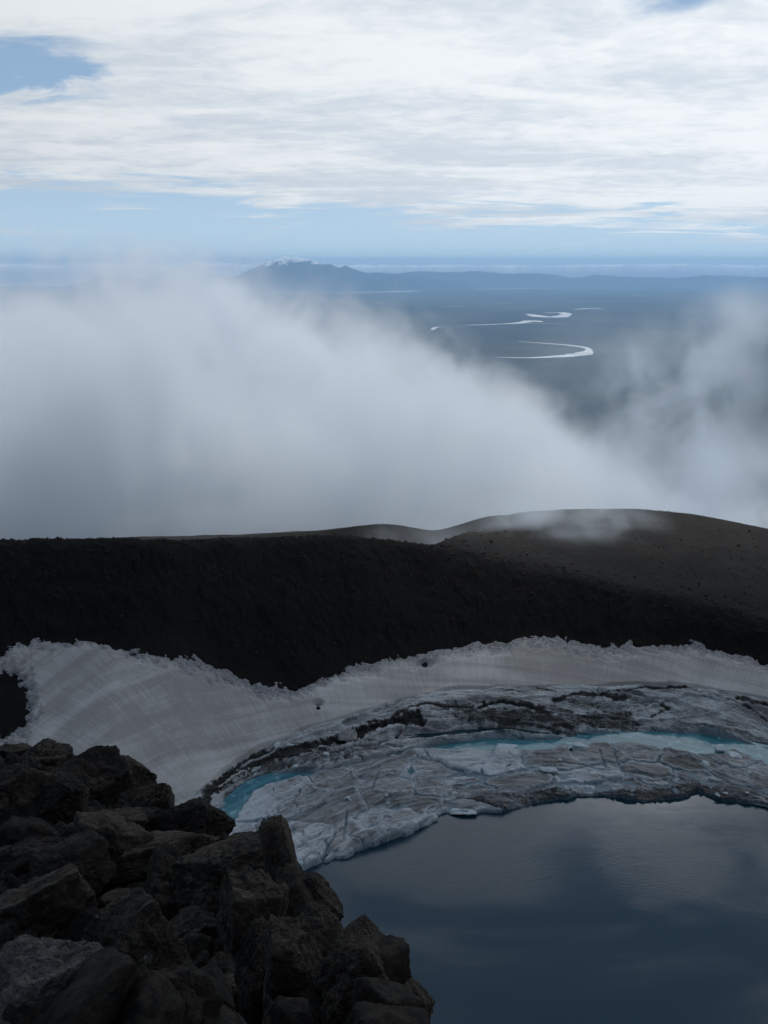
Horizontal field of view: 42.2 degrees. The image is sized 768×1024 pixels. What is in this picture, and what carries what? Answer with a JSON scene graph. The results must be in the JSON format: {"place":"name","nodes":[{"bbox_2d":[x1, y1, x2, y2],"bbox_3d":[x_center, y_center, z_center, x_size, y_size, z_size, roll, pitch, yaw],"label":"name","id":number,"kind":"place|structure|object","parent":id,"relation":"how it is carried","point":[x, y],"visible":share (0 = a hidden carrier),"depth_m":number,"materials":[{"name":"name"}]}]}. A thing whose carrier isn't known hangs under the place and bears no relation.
{"place":"outdoors","nodes":[
{"label":"outdoors","id":0,"kind":"place"},
{"bbox_2d":[183,256,477,290],"bbox_3d":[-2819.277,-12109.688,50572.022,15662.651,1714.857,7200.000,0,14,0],"label":"mountain","id":1,"kind":"structure","parent":0,"point":[286,273],"depth_m":48791.29,"materials":[{"name":"stone"}]},
{"bbox_2d":[340,291,411,292],"bbox_3d":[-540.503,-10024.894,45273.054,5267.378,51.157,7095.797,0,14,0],"label":"river","id":2,"kind":"structure","parent":0,"point":[384,291],"depth_m":45083.78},
{"bbox_2d":[0,286,767,1023],"bbox_3d":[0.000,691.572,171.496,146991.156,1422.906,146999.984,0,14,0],"label":"terrain","id":3,"kind":"structure","parent":0,"point":[180,418],"depth_m":4955.17,"materials":[{"name":"soil"}]},
{"bbox_2d":[0,924,11,949],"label":"stone","id":4,"kind":"object","parent":3,"relation":"on","point":[5,932],"visible":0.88,"depth_m":2.37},
{"bbox_2d":[0,743,31,758],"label":"boulder","id":5,"kind":"object","parent":3,"relation":"on","point":[20,749],"visible":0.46,"depth_m":19.69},
{"bbox_2d":[2,1003,39,1023],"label":"stone","id":6,"kind":"object","parent":3,"relation":"on","point":[22,1014],"visible":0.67,"depth_m":2.11,"materials":[{"name":"stone"}]},
{"bbox_2d":[0,763,56,815],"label":"boulder","id":7,"kind":"object","parent":3,"relation":"on","point":[21,784],"visible":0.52,"depth_m":13.73,"materials":[{"name":"stone"}]},
{"bbox_2d":[0,815,60,847],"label":"stone","id":8,"kind":"object","parent":3,"relation":"on","point":[15,829],"visible":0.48,"depth_m":11.87,"materials":[{"name":"stone"}]},
{"bbox_2d":[0,836,61,882],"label":"boulder","id":9,"kind":"object","parent":3,"relation":"on","point":[15,859],"visible":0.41,"depth_m":11.14,"materials":[{"name":"stone"}]},
{"bbox_2d":[26,873,49,883],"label":"stone","id":10,"kind":"object","parent":3,"relation":"on","point":[31,879],"visible":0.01,"depth_m":10.28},
{"bbox_2d":[0,862,95,940],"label":"boulder","id":11,"kind":"object","parent":3,"relation":"on","point":[52,904],"visible":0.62,"depth_m":9.29,"materials":[{"name":"stone"}]},
{"bbox_2d":[20,738,75,767],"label":"boulder","id":12,"kind":"object","parent":3,"relation":"on","point":[48,752],"visible":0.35,"depth_m":19.40,"materials":[{"name":"stone"}]},
{"bbox_2d":[0,934,103,1023],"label":"boulder","id":13,"kind":"object","parent":3,"relation":"on","point":[37,972],"visible":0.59,"depth_m":2.20,"materials":[{"name":"stone"}]},
{"bbox_2d":[53,820,65,831],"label":"stone","id":14,"kind":"object","parent":3,"relation":"on","point":[57,826],"visible":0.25,"depth_m":13.10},
{"bbox_2d":[31,767,89,824],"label":"boulder","id":15,"kind":"object","parent":3,"relation":"on","point":[63,795],"visible":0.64,"depth_m":13.63,"materials":[{"name":"stone"}]},
{"bbox_2d":[26,827,116,894],"bbox_3d":[-3.371,3.949,10.748,0.869,0.741,0.807,-10,17,-34],"label":"boulder","id":16,"kind":"object","parent":3,"relation":"on","point":[85,852],"visible":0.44,"depth_m":10.70,"materials":[{"name":"stone"}]},
{"bbox_2d":[59,905,99,941],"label":"stone","id":17,"kind":"object","parent":3,"relation":"on","point":[77,926],"visible":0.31,"depth_m":9.22,"materials":[{"name":"stone"}]},
{"bbox_2d":[31,946,138,1023],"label":"stone","id":18,"kind":"object","parent":3,"relation":"on","point":[96,988],"visible":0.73,"depth_m":2.10,"materials":[{"name":"stone"}]},
{"bbox_2d":[46,745,133,803],"bbox_3d":[-4.805,4.540,16.320,1.546,1.222,1.051,-7,16,-26],"label":"boulder","id":19,"kind":"object","parent":3,"relation":"on","point":[104,774],"visible":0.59,"depth_m":16.23,"materials":[{"name":"stone"}]},
{"bbox_2d":[58,807,149,838],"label":"boulder","id":20,"kind":"object","parent":3,"relation":"on","point":[137,815],"visible":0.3,"depth_m":12.59,"materials":[{"name":"stone"}]},
{"bbox_2d":[72,811,153,895],"bbox_3d":[-3.126,3.941,11.412,0.974,0.949,0.865,-3,14,-14],"label":"boulder","id":21,"kind":"object","parent":3,"relation":"on","point":[120,835],"visible":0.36,"depth_m":11.27,"materials":[{"name":"stone"}]},
{"bbox_2d":[96,888,131,909],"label":"stone","id":22,"kind":"object","parent":3,"relation":"on","point":[106,898],"visible":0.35,"depth_m":9.95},
{"bbox_2d":[106,885,124,891],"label":"stone","id":23,"kind":"object","parent":3,"relation":"on","point":[110,888],"visible":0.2,"depth_m":11.00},
{"bbox_2d":[115,964,147,1023],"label":"stone","id":24,"kind":"object","parent":3,"relation":"on","point":[141,968],"visible":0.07,"depth_m":2.23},
{"bbox_2d":[80,887,188,969],"bbox_3d":[-0.639,1.110,2.457,0.333,0.404,0.309,0,14,0],"label":"boulder","id":25,"kind":"object","parent":3,"relation":"on","point":[136,926],"visible":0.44,"depth_m":2.38,"materials":[{"name":"stone"}]},
{"bbox_2d":[125,882,144,889],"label":"stone","id":26,"kind":"object","parent":3,"relation":"on","point":[137,884],"visible":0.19,"depth_m":10.75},
{"bbox_2d":[122,755,156,791],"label":"boulder","id":27,"kind":"object","parent":3,"relation":"on","point":[143,775],"visible":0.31,"depth_m":18.47,"materials":[{"name":"stone"}]},
{"bbox_2d":[126,783,174,809],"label":"boulder","id":28,"kind":"object","parent":3,"relation":"on","point":[160,796],"visible":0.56,"depth_m":18.12,"materials":[{"name":"stone"}]},
{"bbox_2d":[118,970,184,1023],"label":"stone","id":29,"kind":"object","parent":3,"relation":"on","point":[154,997],"visible":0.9,"depth_m":2.12,"materials":[{"name":"stone"}]},
{"bbox_2d":[107,830,221,886],"bbox_3d":[-2.618,3.991,11.519,1.535,0.699,0.799,-6,15,-22],"label":"boulder","id":30,"kind":"object","parent":3,"relation":"on","point":[132,865],"visible":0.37,"depth_m":11.10,"materials":[{"name":"stone"}]},
{"bbox_2d":[144,841,193,920],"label":"boulder","id":31,"kind":"object","parent":3,"relation":"on","point":[159,887],"visible":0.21,"depth_m":9.38,"materials":[{"name":"stone"}]},
{"bbox_2d":[166,955,201,972],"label":"stone","id":32,"kind":"object","parent":3,"relation":"on","point":[191,965],"visible":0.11,"depth_m":2.40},
{"bbox_2d":[152,965,223,1016],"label":"stone","id":33,"kind":"object","parent":3,"relation":"on","point":[209,994],"visible":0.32,"depth_m":2.27,"materials":[{"name":"stone"}]},
{"bbox_2d":[148,796,236,836],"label":"boulder","id":34,"kind":"object","parent":3,"relation":"on","point":[199,815],"visible":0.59,"depth_m":12.96,"materials":[{"name":"stone"}]},
{"bbox_2d":[171,905,218,947],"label":"boulder","id":35,"kind":"object","parent":3,"relation":"on","point":[192,919],"visible":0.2,"depth_m":7.31,"materials":[{"name":"stone"}]},
{"bbox_2d":[187,933,213,961],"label":"stone","id":36,"kind":"object","parent":3,"relation":"on","point":[197,943],"visible":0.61,"depth_m":6.88,"materials":[{"name":"stone"}]},
{"bbox_2d":[193,949,211,968],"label":"stone","id":37,"kind":"object","parent":3,"relation":"on","point":[203,957],"visible":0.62,"depth_m":6.64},
{"bbox_2d":[200,964,235,1011],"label":"stone","id":38,"kind":"object","parent":3,"relation":"on","point":[214,973],"visible":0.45,"depth_m":2.51,"materials":[{"name":"stone"}]},
{"bbox_2d":[201,1004,240,1023],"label":"stone","id":39,"kind":"object","parent":3,"relation":"on","point":[227,1015],"visible":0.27,"depth_m":2.30,"materials":[{"name":"stone"}]},
{"bbox_2d":[207,951,235,964],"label":"stone","id":40,"kind":"object","parent":3,"relation":"on","point":[219,956],"visible":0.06,"depth_m":6.37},
{"bbox_2d":[224,973,240,1013],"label":"boulder","id":41,"kind":"object","parent":3,"relation":"on","point":[230,979],"visible":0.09,"depth_m":5.63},
{"bbox_2d":[171,829,294,913],"bbox_3d":[-1.361,3.467,9.289,1.175,0.866,0.830,-6,15,-24],"label":"boulder","id":42,"kind":"object","parent":3,"relation":"on","point":[198,877],"visible":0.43,"depth_m":9.13,"materials":[{"name":"stone"}]},
{"bbox_2d":[230,831,252,835],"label":"boulder","id":43,"kind":"object","parent":3,"relation":"on","point":[245,832],"visible":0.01,"depth_m":15.59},
{"bbox_2d":[234,916,268,1023],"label":"boulder","id":44,"kind":"object","parent":3,"relation":"on","point":[250,967],"visible":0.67,"depth_m":5.22,"materials":[{"name":"stone"}]},
{"bbox_2d":[216,865,288,956],"bbox_3d":[-0.913,2.962,7.044,0.519,0.839,0.503,-5,15,-19],"label":"boulder","id":45,"kind":"object","parent":3,"relation":"on","point":[248,895],"visible":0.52,"depth_m":6.87,"materials":[{"name":"stone"}]},
{"bbox_2d":[259,815,299,882],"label":"boulder","id":46,"kind":"object","parent":3,"relation":"on","point":[277,845],"visible":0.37,"depth_m":7.75,"materials":[{"name":"stone"}]},
{"bbox_2d":[266,997,308,1023],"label":"stone","id":47,"kind":"object","parent":3,"relation":"on","point":[272,1007],"visible":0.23,"depth_m":3.72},
{"bbox_2d":[273,995,309,1023],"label":"stone","id":48,"kind":"object","parent":3,"relation":"on","point":[291,1011],"visible":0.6,"depth_m":3.66,"materials":[{"name":"stone"}]},
{"bbox_2d":[275,863,315,916],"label":"stone","id":49,"kind":"object","parent":3,"relation":"on","point":[300,896],"visible":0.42,"depth_m":7.23,"materials":[{"name":"stone"}]},
{"bbox_2d":[262,914,341,1023],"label":"boulder","id":50,"kind":"object","parent":3,"relation":"on","point":[297,949],"visible":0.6,"depth_m":4.41,"materials":[{"name":"stone"}]},
{"bbox_2d":[292,900,343,930],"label":"boulder","id":51,"kind":"object","parent":3,"relation":"on","point":[318,909],"visible":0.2,"depth_m":5.53,"materials":[{"name":"stone"}]},
{"bbox_2d":[302,871,343,921],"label":"boulder","id":52,"kind":"object","parent":3,"relation":"on","point":[318,885],"visible":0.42,"depth_m":7.30,"materials":[{"name":"stone"}]},
{"bbox_2d":[319,914,412,1023],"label":"boulder","id":53,"kind":"object","parent":3,"relation":"on","point":[354,946],"visible":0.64,"depth_m":3.05,"materials":[{"name":"stone"}]},
{"bbox_2d":[0,509,767,664],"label":"scree","id":54,"kind":"structure","parent":3,"relation":"on","point":[364,606],"depth_m":201.67,"materials":[{"name":"gravel"}]},
{"bbox_2d":[0,635,767,804],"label":"snowfield","id":55,"kind":"structure","parent":3,"relation":"on","point":[186,730],"depth_m":169.10,"materials":[{"name":"snow"}]},
{"bbox_2d":[349,977,422,1023],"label":"stone","id":56,"kind":"object","parent":3,"relation":"on","point":[373,990],"visible":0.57,"depth_m":2.71,"materials":[{"name":"stone"}]},
{"bbox_2d":[321,935,410,988],"bbox_3d":[-0.049,1.445,3.163,0.282,0.163,0.187,-1,21,-35],"label":"stone","id":57,"kind":"object","parent":56,"relation":"on","point":[394,954],"visible":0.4,"depth_m":3.14,"materials":[{"name":"stone"}]},
{"bbox_2d":[351,1001,430,1023],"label":"stone","id":58,"kind":"object","parent":3,"relation":"on","point":[363,1012],"visible":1,"depth_m":2.56,"materials":[{"name":"stone"}]},
{"bbox_2d":[409,975,434,1020],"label":"boulder","id":59,"kind":"object","parent":3,"relation":"on","point":[425,996],"visible":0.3,"depth_m":8.98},
{"bbox_2d":[0,263,767,286],"bbox_3d":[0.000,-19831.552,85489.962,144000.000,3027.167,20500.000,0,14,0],"label":"cloud","id":60,"kind":"structure","parent":0,"point":[24,275],"depth_m":76330.11,"materials":[{"name":"white"}]},
{"bbox_2d":[0,0,767,266],"label":"sky","id":61,"kind":"structure","parent":0,"point":[401,133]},
{"bbox_2d":[55,271,767,288],"bbox_3d":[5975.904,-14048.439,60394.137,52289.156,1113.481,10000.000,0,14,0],"label":"mountain","id":62,"kind":"structure","parent":0,"point":[477,279],"depth_m":58054.51,"materials":[{"name":"stone"}]},
{"bbox_2d":[190,684,767,808],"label":"glacier ice","id":63,"kind":"structure","parent":0,"point":[566,710],"depth_m":177.12,"materials":[{"name":"ice"}]},
{"bbox_2d":[338,730,356,741],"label":"ice block","id":64,"kind":"object","parent":63,"relation":"on","point":[347,735],"depth_m":169.96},
{"bbox_2d":[220,731,767,818],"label":"melt pool","id":65,"kind":"structure","parent":0,"point":[235,800],"depth_m":170.86,"materials":[{"name":"liquid"}]},
{"bbox_2d":[243,750,766,854],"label":"submerged ice","id":66,"kind":"structure","parent":65,"relation":"in","point":[600,787],"depth_m":157.93,"materials":[{"name":"ice"}]},
{"bbox_2d":[496,743,516,748],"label":"ice block","id":67,"kind":"object","parent":65,"relation":"on","point":[505,746],"depth_m":169.38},
{"bbox_2d":[572,742,589,750],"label":"ice block","id":68,"kind":"object","parent":65,"relation":"in","point":[578,746],"depth_m":167.85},
{"bbox_2d":[715,744,726,751],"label":"ice block","id":69,"kind":"object","parent":65,"relation":"in","point":[720,748],"depth_m":168.13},
{"bbox_2d":[226,728,767,1023],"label":"lake","id":70,"kind":"structure","parent":0,"point":[593,910],"depth_m":127.77,"materials":[{"name":"blue liquid"}]},
{"bbox_2d":[229,819,266,834],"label":"ice floe","id":71,"kind":"object","parent":70,"relation":"on","point":[246,827],"visible":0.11,"depth_m":145.05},
{"bbox_2d":[235,782,282,823],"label":"ice floe","id":72,"kind":"object","parent":70,"relation":"on","point":[265,801],"visible":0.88,"depth_m":150.98,"materials":[{"name":"ice"}]},
{"bbox_2d":[274,775,334,820],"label":"ice floe","id":73,"kind":"object","parent":70,"relation":"on","point":[289,790],"visible":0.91,"depth_m":154.35,"materials":[{"name":"ice"}]},
{"bbox_2d":[287,820,333,870],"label":"ice floe","id":74,"kind":"object","parent":70,"relation":"on","point":[309,841],"visible":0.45,"depth_m":141.10,"materials":[{"name":"ice"}]},
{"bbox_2d":[292,786,367,825],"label":"ice floe","id":75,"kind":"object","parent":70,"relation":"on","point":[337,807],"visible":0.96,"depth_m":150.02,"materials":[{"name":"ice"}]},
{"bbox_2d":[308,767,369,789],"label":"ice floe","id":76,"kind":"object","parent":70,"relation":"on","point":[329,779],"visible":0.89,"depth_m":158.59,"materials":[{"name":"ice"}]},
{"bbox_2d":[320,816,385,863],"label":"ice floe","id":77,"kind":"object","parent":70,"relation":"on","point":[353,840],"visible":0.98,"depth_m":141.17,"materials":[{"name":"ice"}]},
{"bbox_2d":[346,749,418,781],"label":"ice floe","id":78,"kind":"object","parent":70,"relation":"on","point":[386,765],"visible":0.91,"depth_m":162.54,"materials":[{"name":"ice"}]},
{"bbox_2d":[358,777,414,809],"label":"ice floe","id":79,"kind":"object","parent":70,"relation":"on","point":[375,797],"visible":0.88,"depth_m":154.13,"materials":[{"name":"ice"}]},
{"bbox_2d":[355,807,428,841],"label":"ice floe","id":80,"kind":"object","parent":70,"relation":"on","point":[392,824],"visible":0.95,"depth_m":146.45,"materials":[{"name":"ice"}]},
{"bbox_2d":[381,795,443,813],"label":"ice floe","id":81,"kind":"object","parent":70,"relation":"on","point":[416,804],"visible":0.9,"depth_m":151.50,"materials":[{"name":"ice"}]},
{"bbox_2d":[399,758,457,779],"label":"ice floe","id":82,"kind":"object","parent":70,"relation":"on","point":[423,768],"visible":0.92,"depth_m":160.51,"materials":[{"name":"ice"}]},
{"bbox_2d":[407,765,414,773],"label":"ice block","id":83,"kind":"object","parent":82,"relation":"on","point":[410,770],"depth_m":159.39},
{"bbox_2d":[412,776,480,797],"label":"ice floe","id":84,"kind":"object","parent":70,"relation":"on","point":[425,786],"visible":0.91,"depth_m":156.90,"materials":[{"name":"ice"}]},
{"bbox_2d":[413,748,492,774],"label":"ice floe","id":85,"kind":"object","parent":70,"relation":"on","point":[467,761],"visible":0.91,"depth_m":164.54,"materials":[{"name":"ice"}]},
{"bbox_2d":[422,799,501,827],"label":"ice floe","id":86,"kind":"object","parent":70,"relation":"on","point":[447,806],"visible":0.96,"depth_m":150.09,"materials":[{"name":"ice"}]},
{"bbox_2d":[449,808,476,814],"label":"ice block","id":87,"kind":"object","parent":70,"relation":"on","point":[471,812],"depth_m":149.13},
{"bbox_2d":[443,784,516,811],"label":"ice floe","id":88,"kind":"object","parent":70,"relation":"on","point":[502,799],"visible":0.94,"depth_m":153.24,"materials":[{"name":"ice"}]},
{"bbox_2d":[482,748,527,776],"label":"ice floe","id":89,"kind":"object","parent":70,"relation":"on","point":[497,761],"visible":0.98,"depth_m":163.65,"materials":[{"name":"ice"}]},
{"bbox_2d":[483,768,554,793],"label":"ice floe","id":90,"kind":"object","parent":70,"relation":"on","point":[532,779],"visible":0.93,"depth_m":158.03,"materials":[{"name":"ice"}]},
{"bbox_2d":[539,767,557,772],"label":"ice block","id":91,"kind":"object","parent":90,"relation":"on","point":[550,769],"depth_m":160.43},
{"bbox_2d":[512,784,576,808],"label":"ice floe","id":92,"kind":"object","parent":70,"relation":"on","point":[551,793],"visible":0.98,"depth_m":153.56,"materials":[{"name":"ice"}]},
{"bbox_2d":[521,745,589,770],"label":"ice floe","id":93,"kind":"object","parent":70,"relation":"on","point":[538,758],"visible":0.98,"depth_m":164.58,"materials":[{"name":"ice"}]},
{"bbox_2d":[552,765,624,783],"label":"ice floe","id":94,"kind":"object","parent":70,"relation":"on","point":[599,774],"visible":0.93,"depth_m":159.82,"materials":[{"name":"ice"}]},
{"bbox_2d":[559,781,636,800],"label":"ice floe","id":95,"kind":"object","parent":70,"relation":"on","point":[618,791],"visible":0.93,"depth_m":154.86,"materials":[{"name":"ice"}]},
{"bbox_2d":[568,742,629,765],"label":"ice floe","id":96,"kind":"object","parent":70,"relation":"on","point":[598,753],"visible":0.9,"depth_m":165.81,"materials":[{"name":"ice"}]},
{"bbox_2d":[609,742,664,763],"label":"ice floe","id":97,"kind":"object","parent":70,"relation":"on","point":[636,752],"visible":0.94,"depth_m":167.51,"materials":[{"name":"ice"}]},
{"bbox_2d":[602,760,673,785],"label":"ice floe","id":98,"kind":"object","parent":70,"relation":"on","point":[660,774],"visible":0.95,"depth_m":160.97,"materials":[{"name":"ice"}]},
{"bbox_2d":[616,774,687,801],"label":"ice floe","id":99,"kind":"object","parent":70,"relation":"on","point":[642,792],"visible":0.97,"depth_m":154.99,"materials":[{"name":"ice"}]},
{"bbox_2d":[673,787,679,793],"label":"ice fragment","id":100,"kind":"object","parent":99,"relation":"on","point":[675,791],"visible":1,"depth_m":154.71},
{"bbox_2d":[659,747,721,772],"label":"ice floe","id":101,"kind":"object","parent":70,"relation":"on","point":[679,760],"visible":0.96,"depth_m":163.86,"materials":[{"name":"ice"}]},
{"bbox_2d":[702,760,710,766],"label":"ice block","id":102,"kind":"object","parent":101,"relation":"on","point":[706,763],"depth_m":162.95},
{"bbox_2d":[670,770,711,796],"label":"ice floe","id":103,"kind":"object","parent":70,"relation":"on","point":[689,785],"visible":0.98,"depth_m":157.35,"materials":[{"name":"ice"}]},
{"bbox_2d":[701,765,750,786],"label":"ice floe","id":104,"kind":"object","parent":70,"relation":"on","point":[728,775],"visible":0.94,"depth_m":159.40,"materials":[{"name":"ice"}]},
{"bbox_2d":[698,748,762,767],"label":"ice floe","id":105,"kind":"object","parent":70,"relation":"on","point":[746,760],"visible":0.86,"depth_m":163.83,"materials":[{"name":"ice"}]},
{"bbox_2d":[727,751,741,758],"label":"ice block","id":106,"kind":"object","parent":105,"relation":"on","point":[732,754],"depth_m":165.14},
{"bbox_2d":[710,782,767,807],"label":"ice floe","id":107,"kind":"object","parent":70,"relation":"on","point":[738,794],"visible":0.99,"depth_m":153.84,"materials":[{"name":"ice"}]},
{"bbox_2d":[742,762,767,774],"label":"ice floe","id":108,"kind":"object","parent":70,"relation":"on","point":[760,767],"visible":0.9,"depth_m":161.50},
{"bbox_2d":[745,768,767,794],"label":"ice floe","id":109,"kind":"object","parent":70,"relation":"on","point":[758,782],"visible":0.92,"depth_m":157.01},
{"bbox_2d":[481,320,542,324],"bbox_3d":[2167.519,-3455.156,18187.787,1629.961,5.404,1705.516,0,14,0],"label":"river","id":110,"kind":"structure","parent":0,"point":[527,321],"depth_m":18286.21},
{"bbox_2d":[501,341,593,357],"bbox_3d":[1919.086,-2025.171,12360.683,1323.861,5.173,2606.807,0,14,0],"label":"river","id":111,"kind":"structure","parent":0,"point":[587,351],"depth_m":11558.39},
{"bbox_2d":[526,312,570,316],"bbox_3d":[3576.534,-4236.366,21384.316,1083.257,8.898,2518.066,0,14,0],"label":"river","id":112,"kind":"structure","parent":0,"point":[563,314],"depth_m":21011.84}
]}

